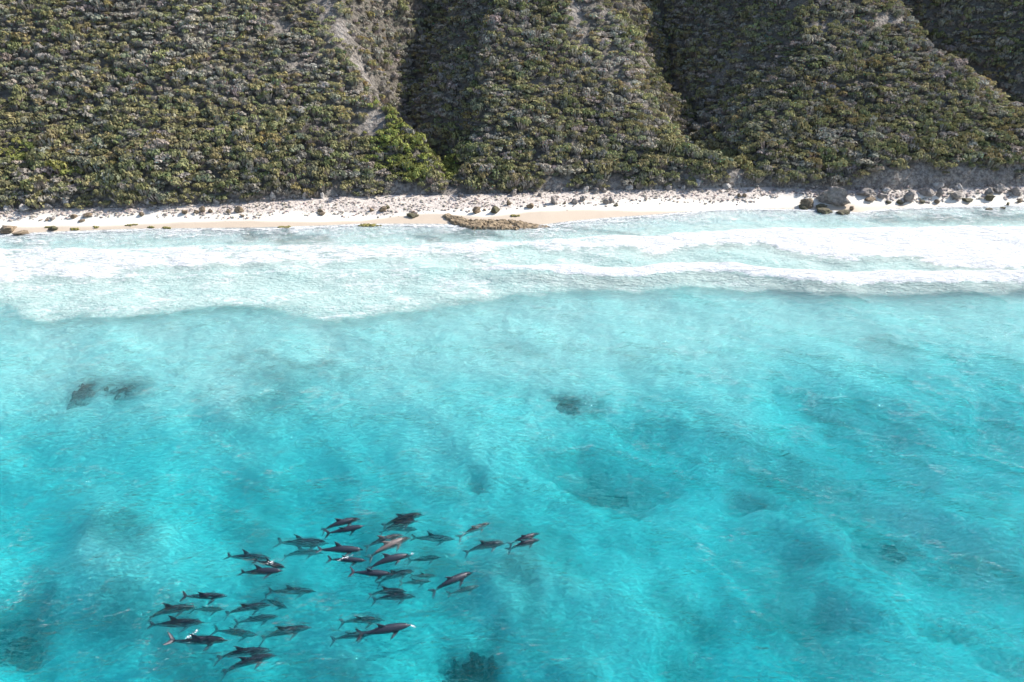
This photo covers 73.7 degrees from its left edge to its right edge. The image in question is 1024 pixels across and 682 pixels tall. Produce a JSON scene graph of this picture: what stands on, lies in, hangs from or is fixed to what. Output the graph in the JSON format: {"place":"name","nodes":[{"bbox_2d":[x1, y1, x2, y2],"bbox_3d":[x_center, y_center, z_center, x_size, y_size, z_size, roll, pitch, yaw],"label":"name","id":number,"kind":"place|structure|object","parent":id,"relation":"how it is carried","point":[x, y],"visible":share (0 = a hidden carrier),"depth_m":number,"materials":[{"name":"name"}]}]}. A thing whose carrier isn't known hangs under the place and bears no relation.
{"place":"outdoors","nodes":[
{"label":"outdoors","id":0,"kind":"place"},
{"bbox_2d":[0,204,1023,681],"bbox_3d":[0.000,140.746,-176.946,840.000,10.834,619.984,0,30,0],"label":"seabed","id":1,"kind":"structure","parent":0,"point":[174,662],"depth_m":46.95,"materials":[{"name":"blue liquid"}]},
{"bbox_2d":[0,636,47,671],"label":"submerged reef","id":2,"kind":"object","parent":1,"relation":"on","point":[35,650],"visible":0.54,"depth_m":36.37},
{"bbox_2d":[66,383,95,409],"bbox_3d":[-32.282,4.598,51.684,3.076,2.021,4.722,0,30,0],"label":"submerged reef","id":3,"kind":"object","parent":1,"relation":"on","point":[76,395],"visible":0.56,"depth_m":51.13},
{"bbox_2d":[104,385,136,400],"bbox_3d":[-29.465,4.369,52.124,4.134,1.921,3.052,0,30,0],"label":"submerged reef","id":4,"kind":"object","parent":1,"relation":"on","point":[117,396],"visible":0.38,"depth_m":51.61},
{"bbox_2d":[442,651,496,681],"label":"submerged reef","id":5,"kind":"object","parent":1,"relation":"on","point":[471,667],"visible":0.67,"depth_m":35.49},
{"bbox_2d":[556,403,579,415],"bbox_3d":[4.122,5.700,51.202,3.531,2.201,1.665,0,30,0],"label":"submerged reef","id":6,"kind":"object","parent":1,"relation":"on","point":[567,409],"visible":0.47,"depth_m":50.64},
{"bbox_2d":[588,494,628,508],"bbox_3d":[6.336,11.527,46.474,5.343,2.525,2.966,0,30,0],"label":"submerged reef","id":7,"kind":"object","parent":1,"relation":"on","point":[615,500],"visible":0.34,"depth_m":46.34},
{"bbox_2d":[836,209,849,214],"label":"boulder","id":8,"kind":"object","parent":1,"relation":"on","point":[844,212],"visible":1,"depth_m":82.61,"materials":[{"name":"grey stone"}]},
{"bbox_2d":[879,545,906,563],"bbox_3d":[23.744,13.851,42.472,3.046,2.072,1.956,0,30,0],"label":"submerged reef","id":9,"kind":"object","parent":1,"relation":"on","point":[899,557],"visible":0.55,"depth_m":42.28},
{"bbox_2d":[0,204,1023,681],"bbox_3d":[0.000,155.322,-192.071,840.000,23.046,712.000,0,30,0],"label":"sea","id":10,"kind":"structure","parent":0,"point":[970,248],"depth_m":64.42,"materials":[{"name":"liquid"}]},
{"bbox_2d":[145,603,196,624],"bbox_3d":[-16.922,13.293,33.831,2.392,0.832,0.730,-8,16,-10],"label":"dolphin","id":11,"kind":"object","parent":10,"relation":"on","point":[181,609],"visible":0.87,"depth_m":33.75},
{"bbox_2d":[144,615,204,632],"bbox_3d":[-16.306,13.600,33.098,2.681,0.725,0.804,-1,14,-8],"label":"dolphin","id":12,"kind":"object","parent":10,"relation":"on","point":[176,622],"visible":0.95,"depth_m":33.02},
{"bbox_2d":[162,632,227,650],"bbox_3d":[-14.722,13.954,31.951,2.761,0.829,0.832,-2,31,-4],"label":"dolphin","id":13,"kind":"object","parent":10,"relation":"on","point":[208,639],"visible":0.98,"depth_m":31.89},
{"bbox_2d":[179,591,226,604],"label":"dolphin","id":14,"kind":"object","parent":10,"relation":"on","point":[215,596],"visible":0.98,"depth_m":34.02},
{"bbox_2d":[189,605,224,615],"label":"dolphin","id":15,"kind":"object","parent":10,"relation":"in","point":[210,608],"visible":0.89,"depth_m":34.59},
{"bbox_2d":[210,625,258,640],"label":"dolphin","id":16,"kind":"object","parent":10,"relation":"in","point":[244,634],"visible":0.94,"depth_m":33.40},
{"bbox_2d":[213,646,271,666],"bbox_3d":[-12.489,14.406,31.647,2.666,0.833,0.747,-4,24,-7],"label":"dolphin","id":17,"kind":"object","parent":10,"relation":"in","point":[239,651],"visible":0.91,"depth_m":31.57},
{"bbox_2d":[223,549,270,564],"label":"dolphin","id":18,"kind":"object","parent":10,"relation":"on","point":[249,556],"visible":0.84,"depth_m":36.53},
{"bbox_2d":[224,603,271,620],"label":"dolphin","id":19,"kind":"object","parent":10,"relation":"in","point":[243,607],"visible":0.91,"depth_m":33.88},
{"bbox_2d":[221,654,275,680],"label":"dolphin","id":20,"kind":"object","parent":10,"relation":"on","point":[259,659],"visible":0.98,"depth_m":31.05},
{"bbox_2d":[234,614,278,627],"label":"dolphin","id":21,"kind":"object","parent":10,"relation":"in","point":[260,618],"visible":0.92,"depth_m":33.68},
{"bbox_2d":[239,564,282,578],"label":"dolphin","id":22,"kind":"object","parent":10,"relation":"on","point":[267,571],"visible":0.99,"depth_m":35.34},
{"bbox_2d":[251,557,285,568],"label":"dolphin","id":23,"kind":"object","parent":10,"relation":"on","point":[281,566],"visible":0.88,"depth_m":35.89},
{"bbox_2d":[260,595,287,609],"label":"dolphin","id":24,"kind":"object","parent":10,"relation":"in","point":[275,603],"visible":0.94,"depth_m":35.10},
{"bbox_2d":[259,625,311,646],"bbox_3d":[-11.015,14.003,32.985,2.568,0.827,0.801,-10,27,-7],"label":"dolphin","id":25,"kind":"object","parent":10,"relation":"in","point":[293,630],"visible":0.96,"depth_m":32.91},
{"bbox_2d":[265,584,315,598],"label":"dolphin","id":26,"kind":"object","parent":10,"relation":"in","point":[300,592],"visible":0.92,"depth_m":35.10},
{"bbox_2d":[272,534,329,548],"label":"dolphin","id":27,"kind":"object","parent":10,"relation":"in","point":[303,542],"visible":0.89,"depth_m":37.91},
{"bbox_2d":[281,546,323,561],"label":"dolphin","id":28,"kind":"object","parent":10,"relation":"in","point":[304,552],"visible":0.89,"depth_m":37.69},
{"bbox_2d":[315,541,362,555],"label":"dolphin","id":29,"kind":"object","parent":10,"relation":"on","point":[338,548],"visible":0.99,"depth_m":36.72},
{"bbox_2d":[321,517,360,535],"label":"dolphin","id":30,"kind":"object","parent":10,"relation":"on","point":[341,522],"visible":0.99,"depth_m":38.38},
{"bbox_2d":[324,525,363,538],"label":"dolphin","id":31,"kind":"object","parent":10,"relation":"on","point":[351,528],"visible":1,"depth_m":37.89},
{"bbox_2d":[326,555,365,566],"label":"dolphin","id":32,"kind":"object","parent":10,"relation":"on","point":[352,559],"visible":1,"depth_m":36.19},
{"bbox_2d":[330,631,369,646],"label":"dolphin","id":33,"kind":"object","parent":10,"relation":"on","point":[348,635],"visible":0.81,"depth_m":32.83},
{"bbox_2d":[338,616,384,628],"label":"dolphin","id":34,"kind":"object","parent":10,"relation":"in","point":[365,619],"visible":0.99,"depth_m":33.91},
{"bbox_2d":[348,567,393,581],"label":"dolphin","id":35,"kind":"object","parent":10,"relation":"on","point":[374,573],"visible":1,"depth_m":35.38},
{"bbox_2d":[355,623,411,641],"bbox_3d":[-6.086,13.591,32.319,2.679,0.804,0.844,-7,31,-10],"label":"dolphin","id":36,"kind":"object","parent":10,"relation":"on","point":[394,628],"visible":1,"depth_m":32.26},
{"bbox_2d":[364,534,403,552],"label":"dolphin","id":37,"kind":"object","parent":10,"relation":"in","point":[387,537],"visible":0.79,"depth_m":37.48},
{"bbox_2d":[367,586,406,599],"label":"dolphin","id":38,"kind":"object","parent":10,"relation":"in","point":[384,590],"visible":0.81,"depth_m":34.96},
{"bbox_2d":[365,537,409,564],"bbox_3d":[-6.687,11.064,36.985,2.622,0.902,0.784,-19,34,-26],"label":"dolphin","id":39,"kind":"object","parent":10,"relation":"on","point":[397,542],"visible":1,"depth_m":36.90},
{"bbox_2d":[367,553,410,569],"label":"dolphin","id":40,"kind":"object","parent":10,"relation":"on","point":[388,558],"visible":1,"depth_m":36.03},
{"bbox_2d":[371,592,415,605],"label":"dolphin","id":41,"kind":"object","parent":10,"relation":"in","point":[402,596],"visible":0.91,"depth_m":34.53},
{"bbox_2d":[376,569,414,588],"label":"dolphin","id":42,"kind":"object","parent":10,"relation":"in","point":[403,573],"visible":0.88,"depth_m":36.11},
{"bbox_2d":[378,519,416,535],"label":"dolphin","id":43,"kind":"object","parent":10,"relation":"in","point":[403,522],"visible":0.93,"depth_m":38.64},
{"bbox_2d":[386,526,417,534],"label":"dolphin","id":44,"kind":"object","parent":10,"relation":"in","point":[408,529],"visible":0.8,"depth_m":39.59},
{"bbox_2d":[381,513,423,529],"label":"dolphin","id":45,"kind":"object","parent":10,"relation":"on","point":[407,516],"visible":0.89,"depth_m":38.99},
{"bbox_2d":[398,578,430,587],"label":"dolphin","id":46,"kind":"object","parent":10,"relation":"in","point":[421,582],"visible":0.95,"depth_m":35.78},
{"bbox_2d":[410,572,435,579],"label":"dolphin","id":47,"kind":"object","parent":10,"relation":"in","point":[425,575],"visible":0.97,"depth_m":36.47},
{"bbox_2d":[407,555,440,564],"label":"dolphin","id":48,"kind":"object","parent":10,"relation":"on","point":[433,557],"visible":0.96,"depth_m":37.54},
{"bbox_2d":[410,531,454,545],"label":"dolphin","id":49,"kind":"object","parent":10,"relation":"in","point":[430,537],"visible":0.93,"depth_m":38.57},
{"bbox_2d":[427,572,472,599],"bbox_3d":[-3.080,12.200,34.826,2.479,0.832,0.780,-18,34,-23],"label":"dolphin","id":50,"kind":"object","parent":10,"relation":"on","point":[450,580],"visible":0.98,"depth_m":34.74},
{"bbox_2d":[446,585,480,597],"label":"dolphin","id":51,"kind":"object","parent":10,"relation":"on","point":[471,588],"visible":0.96,"depth_m":35.51},
{"bbox_2d":[455,522,490,542],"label":"dolphin","id":52,"kind":"object","parent":10,"relation":"on","point":[473,528],"visible":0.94,"depth_m":38.13},
{"bbox_2d":[463,540,505,557],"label":"dolphin","id":53,"kind":"object","parent":10,"relation":"on","point":[493,545],"visible":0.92,"depth_m":37.45},
{"bbox_2d":[505,539,539,554],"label":"dolphin","id":54,"kind":"object","parent":10,"relation":"on","point":[528,541],"visible":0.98,"depth_m":37.22},
{"bbox_2d":[507,533,539,547],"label":"dolphin","id":55,"kind":"object","parent":10,"relation":"in","point":[528,536],"visible":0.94,"depth_m":37.51},
{"bbox_2d":[0,0,1023,209],"bbox_3d":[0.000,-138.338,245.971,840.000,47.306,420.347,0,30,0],"label":"hillside","id":56,"kind":"structure","parent":0,"point":[922,173],"depth_m":93.09,"materials":[{"name":"soil"}]},
{"bbox_2d":[0,190,11,200],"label":"coastal shrub","id":57,"kind":"object","parent":56,"relation":"on","point":[3,196],"visible":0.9,"depth_m":79.69,"materials":[{"name":"green plant"}]},
{"bbox_2d":[0,199,20,208],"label":"coastal shrub","id":58,"kind":"object","parent":56,"relation":"on","point":[12,203],"visible":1,"depth_m":79.64,"materials":[{"name":"green plant"}]},
{"bbox_2d":[25,193,47,209],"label":"coastal shrub","id":59,"kind":"object","parent":56,"relation":"on","point":[28,201],"visible":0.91,"depth_m":79.36,"materials":[{"name":"green plant"}]},
{"bbox_2d":[37,191,59,203],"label":"coastal shrub","id":60,"kind":"object","parent":56,"relation":"on","point":[41,199],"visible":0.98,"depth_m":79.86,"materials":[{"name":"green plant"}]},
{"bbox_2d":[70,199,85,208],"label":"coastal shrub","id":61,"kind":"object","parent":56,"relation":"on","point":[76,204],"visible":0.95,"depth_m":80.05,"materials":[{"name":"green plant"}]},
{"bbox_2d":[97,200,108,207],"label":"coastal shrub","id":62,"kind":"object","parent":56,"relation":"on","point":[102,203],"visible":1,"depth_m":80.28,"materials":[{"name":"green plant"}]},
{"bbox_2d":[111,187,126,200],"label":"coastal shrub","id":63,"kind":"object","parent":56,"relation":"on","point":[117,192],"visible":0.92,"depth_m":79.95,"materials":[{"name":"green plant"}]},
{"bbox_2d":[121,197,137,206],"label":"coastal shrub","id":64,"kind":"object","parent":56,"relation":"on","point":[128,201],"visible":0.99,"depth_m":80.18,"materials":[{"name":"green plant"}]},
{"bbox_2d":[124,190,137,200],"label":"coastal shrub","id":65,"kind":"object","parent":56,"relation":"on","point":[130,195],"visible":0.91,"depth_m":80.25,"materials":[{"name":"green plant"}]},
{"bbox_2d":[145,186,172,201],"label":"coastal shrub","id":66,"kind":"object","parent":56,"relation":"on","point":[161,196],"visible":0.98,"depth_m":80.46,"materials":[{"name":"green plant"}]},
{"bbox_2d":[166,190,181,197],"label":"coastal shrub","id":67,"kind":"object","parent":56,"relation":"on","point":[174,192],"visible":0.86,"depth_m":81.00,"materials":[{"name":"green plant"}]},
{"bbox_2d":[167,193,181,202],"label":"coastal shrub","id":68,"kind":"object","parent":56,"relation":"on","point":[172,200],"visible":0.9,"depth_m":80.59,"materials":[{"name":"green plant"}]},
{"bbox_2d":[180,188,194,199],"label":"coastal shrub","id":69,"kind":"object","parent":56,"relation":"on","point":[187,192],"visible":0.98,"depth_m":80.99,"materials":[{"name":"green plant"}]},
{"bbox_2d":[198,193,214,203],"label":"coastal shrub","id":70,"kind":"object","parent":56,"relation":"on","point":[205,197],"visible":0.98,"depth_m":81.38,"materials":[{"name":"green plant"}]},
{"bbox_2d":[214,194,226,202],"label":"coastal shrub","id":71,"kind":"object","parent":56,"relation":"on","point":[223,197],"visible":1,"depth_m":81.52,"materials":[{"name":"green plant"}]},
{"bbox_2d":[232,189,250,195],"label":"coastal shrub","id":72,"kind":"object","parent":56,"relation":"on","point":[243,191],"visible":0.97,"depth_m":81.99,"materials":[{"name":"green plant"}]},
{"bbox_2d":[238,180,255,189],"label":"coastal shrub","id":73,"kind":"object","parent":56,"relation":"on","point":[241,184],"visible":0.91,"depth_m":81.94,"materials":[{"name":"green plant"}]},
{"bbox_2d":[301,187,314,198],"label":"coastal shrub","id":74,"kind":"object","parent":56,"relation":"on","point":[308,190],"visible":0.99,"depth_m":83.27,"materials":[{"name":"green plant"}]},
{"bbox_2d":[315,180,331,191],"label":"coastal shrub","id":75,"kind":"object","parent":56,"relation":"on","point":[322,188],"visible":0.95,"depth_m":83.54,"materials":[{"name":"green plant"}]},
{"bbox_2d":[338,179,355,190],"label":"coastal shrub","id":76,"kind":"object","parent":56,"relation":"on","point":[345,184],"visible":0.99,"depth_m":83.87,"materials":[{"name":"green plant"}]},
{"bbox_2d":[363,188,381,196],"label":"coastal shrub","id":77,"kind":"object","parent":56,"relation":"on","point":[368,191],"visible":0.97,"depth_m":84.06,"materials":[{"name":"green plant"}]},
{"bbox_2d":[417,177,427,186],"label":"coastal shrub","id":78,"kind":"object","parent":56,"relation":"on","point":[421,183],"visible":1,"depth_m":84.71,"materials":[{"name":"green plant"}]},
{"bbox_2d":[464,174,483,188],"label":"coastal shrub","id":79,"kind":"object","parent":56,"relation":"on","point":[470,181],"visible":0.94,"depth_m":84.47,"materials":[{"name":"green plant"}]},
{"bbox_2d":[498,174,515,190],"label":"coastal shrub","id":80,"kind":"object","parent":56,"relation":"on","point":[504,185],"visible":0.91,"depth_m":84.95,"materials":[{"name":"green plant"}]},
{"bbox_2d":[0,0,1023,201],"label":"coastal heath","id":81,"kind":"object","parent":56,"relation":"on","point":[974,146],"visible":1,"depth_m":91.14,"materials":[{"name":"green plant"}]},
{"bbox_2d":[516,171,534,187],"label":"coastal shrub","id":82,"kind":"object","parent":56,"relation":"on","point":[528,177],"visible":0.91,"depth_m":85.22,"materials":[{"name":"green plant"}]},
{"bbox_2d":[566,177,583,187],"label":"coastal shrub","id":83,"kind":"object","parent":56,"relation":"on","point":[574,181],"visible":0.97,"depth_m":85.87,"materials":[{"name":"green plant"}]},
{"bbox_2d":[620,177,636,185],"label":"coastal shrub","id":84,"kind":"object","parent":56,"relation":"on","point":[626,181],"visible":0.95,"depth_m":86.13,"materials":[{"name":"grey plant"}]},
{"bbox_2d":[631,177,647,190],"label":"coastal shrub","id":85,"kind":"object","parent":56,"relation":"on","point":[638,185],"visible":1,"depth_m":86.12,"materials":[{"name":"green plant"}]},
{"bbox_2d":[644,167,664,179],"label":"coastal shrub","id":86,"kind":"object","parent":56,"relation":"on","point":[654,170],"visible":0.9,"depth_m":86.34,"materials":[{"name":"green plant"}]},
{"bbox_2d":[683,176,697,185],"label":"coastal shrub","id":87,"kind":"object","parent":56,"relation":"on","point":[691,181],"visible":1,"depth_m":86.42,"materials":[{"name":"green plant"}]},
{"bbox_2d":[708,172,722,182],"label":"coastal shrub","id":88,"kind":"object","parent":56,"relation":"on","point":[716,176],"visible":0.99,"depth_m":86.66,"materials":[{"name":"green plant"}]},
{"bbox_2d":[746,168,765,179],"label":"coastal shrub","id":89,"kind":"object","parent":56,"relation":"on","point":[757,171],"visible":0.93,"depth_m":86.93,"materials":[{"name":"green plant"}]},
{"bbox_2d":[752,173,768,183],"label":"coastal shrub","id":90,"kind":"object","parent":56,"relation":"on","point":[758,179],"visible":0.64,"depth_m":86.90,"materials":[{"name":"green plant"}]},
{"bbox_2d":[775,174,789,185],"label":"coastal shrub","id":91,"kind":"object","parent":56,"relation":"on","point":[784,180],"visible":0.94,"depth_m":86.62,"materials":[{"name":"green plant"}]},
{"bbox_2d":[806,167,821,177],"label":"coastal shrub","id":92,"kind":"object","parent":56,"relation":"on","point":[813,171],"visible":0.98,"depth_m":86.47,"materials":[{"name":"green plant"}]},
{"bbox_2d":[807,170,821,180],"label":"coastal shrub","id":93,"kind":"object","parent":56,"relation":"on","point":[815,176],"visible":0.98,"depth_m":85.95,"materials":[{"name":"green plant"}]},
{"bbox_2d":[826,175,839,185],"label":"coastal shrub","id":94,"kind":"object","parent":56,"relation":"on","point":[834,179],"visible":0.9,"depth_m":85.97,"materials":[{"name":"grey plant"}]},
{"bbox_2d":[829,174,848,184],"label":"coastal shrub","id":95,"kind":"object","parent":56,"relation":"on","point":[841,179],"visible":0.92,"depth_m":85.92,"materials":[{"name":"grey plant"}]},
{"bbox_2d":[0,186,1023,233],"bbox_3d":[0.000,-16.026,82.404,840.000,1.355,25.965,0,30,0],"label":"beach","id":96,"kind":"structure","parent":0,"point":[549,213],"depth_m":82.37,"materials":[{"name":"beige sand"}]},
{"bbox_2d":[0,225,16,233],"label":"boulder","id":97,"kind":"object","parent":96,"relation":"on","point":[7,229],"visible":1,"depth_m":76.79,"materials":[{"name":"beige stone"}]},
{"bbox_2d":[12,230,29,234],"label":"boulder","id":98,"kind":"object","parent":96,"relation":"on","point":[22,232],"visible":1,"depth_m":76.63,"materials":[{"name":"beige stone"}]},
{"bbox_2d":[19,204,29,211],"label":"boulder","id":99,"kind":"object","parent":96,"relation":"on","point":[22,207],"visible":1,"depth_m":79.61,"materials":[{"name":"stone"}]},
{"bbox_2d":[442,213,550,230],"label":"rock ledge","id":100,"kind":"object","parent":96,"relation":"on","point":[488,224],"visible":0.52,"depth_m":79.08,"materials":[{"name":"beige stone"}]},
{"bbox_2d":[0,181,1023,221],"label":"beach pebbles","id":101,"kind":"object","parent":96,"relation":"on","point":[643,192],"visible":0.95,"depth_m":83.33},
{"bbox_2d":[800,198,813,207],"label":"boulder","id":102,"kind":"object","parent":96,"relation":"on","point":[808,202],"visible":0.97,"depth_m":84.09,"materials":[{"name":"grey stone"}]},
{"bbox_2d":[816,207,832,213],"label":"boulder","id":103,"kind":"object","parent":96,"relation":"on","point":[823,210],"visible":1,"depth_m":82.93,"materials":[{"name":"grey stone"}]},
{"bbox_2d":[816,186,850,205],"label":"boulder","id":104,"kind":"object","parent":96,"relation":"on","point":[834,195],"visible":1,"depth_m":83.84,"materials":[{"name":"grey stone"}]},
{"bbox_2d":[856,188,873,195],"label":"boulder","id":105,"kind":"object","parent":96,"relation":"on","point":[866,191],"visible":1,"depth_m":85.21,"materials":[{"name":"grey stone"}]},
{"bbox_2d":[904,189,914,202],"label":"boulder","id":106,"kind":"object","parent":96,"relation":"on","point":[909,196],"visible":1,"depth_m":84.97,"materials":[{"name":"grey stone"}]},
{"bbox_2d":[919,187,934,195],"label":"boulder","id":107,"kind":"object","parent":96,"relation":"on","point":[926,191],"visible":1,"depth_m":85.92,"materials":[{"name":"grey stone"}]},
{"bbox_2d":[932,182,943,188],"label":"boulder","id":108,"kind":"object","parent":96,"relation":"on","point":[937,185],"visible":0.92,"depth_m":86.77,"materials":[{"name":"stone"}]},
{"bbox_2d":[952,190,961,198],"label":"boulder","id":109,"kind":"object","parent":96,"relation":"on","point":[957,195],"visible":1,"depth_m":85.60,"materials":[{"name":"grey stone"}]},
{"bbox_2d":[992,183,1004,192],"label":"boulder","id":110,"kind":"object","parent":96,"relation":"on","point":[999,188],"visible":0.98,"depth_m":86.66,"materials":[{"name":"grey stone"}]},
{"bbox_2d":[1009,187,1022,195],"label":"boulder","id":111,"kind":"object","parent":96,"relation":"on","point":[1016,191],"visible":1,"depth_m":86.56,"materials":[{"name":"grey stone"}]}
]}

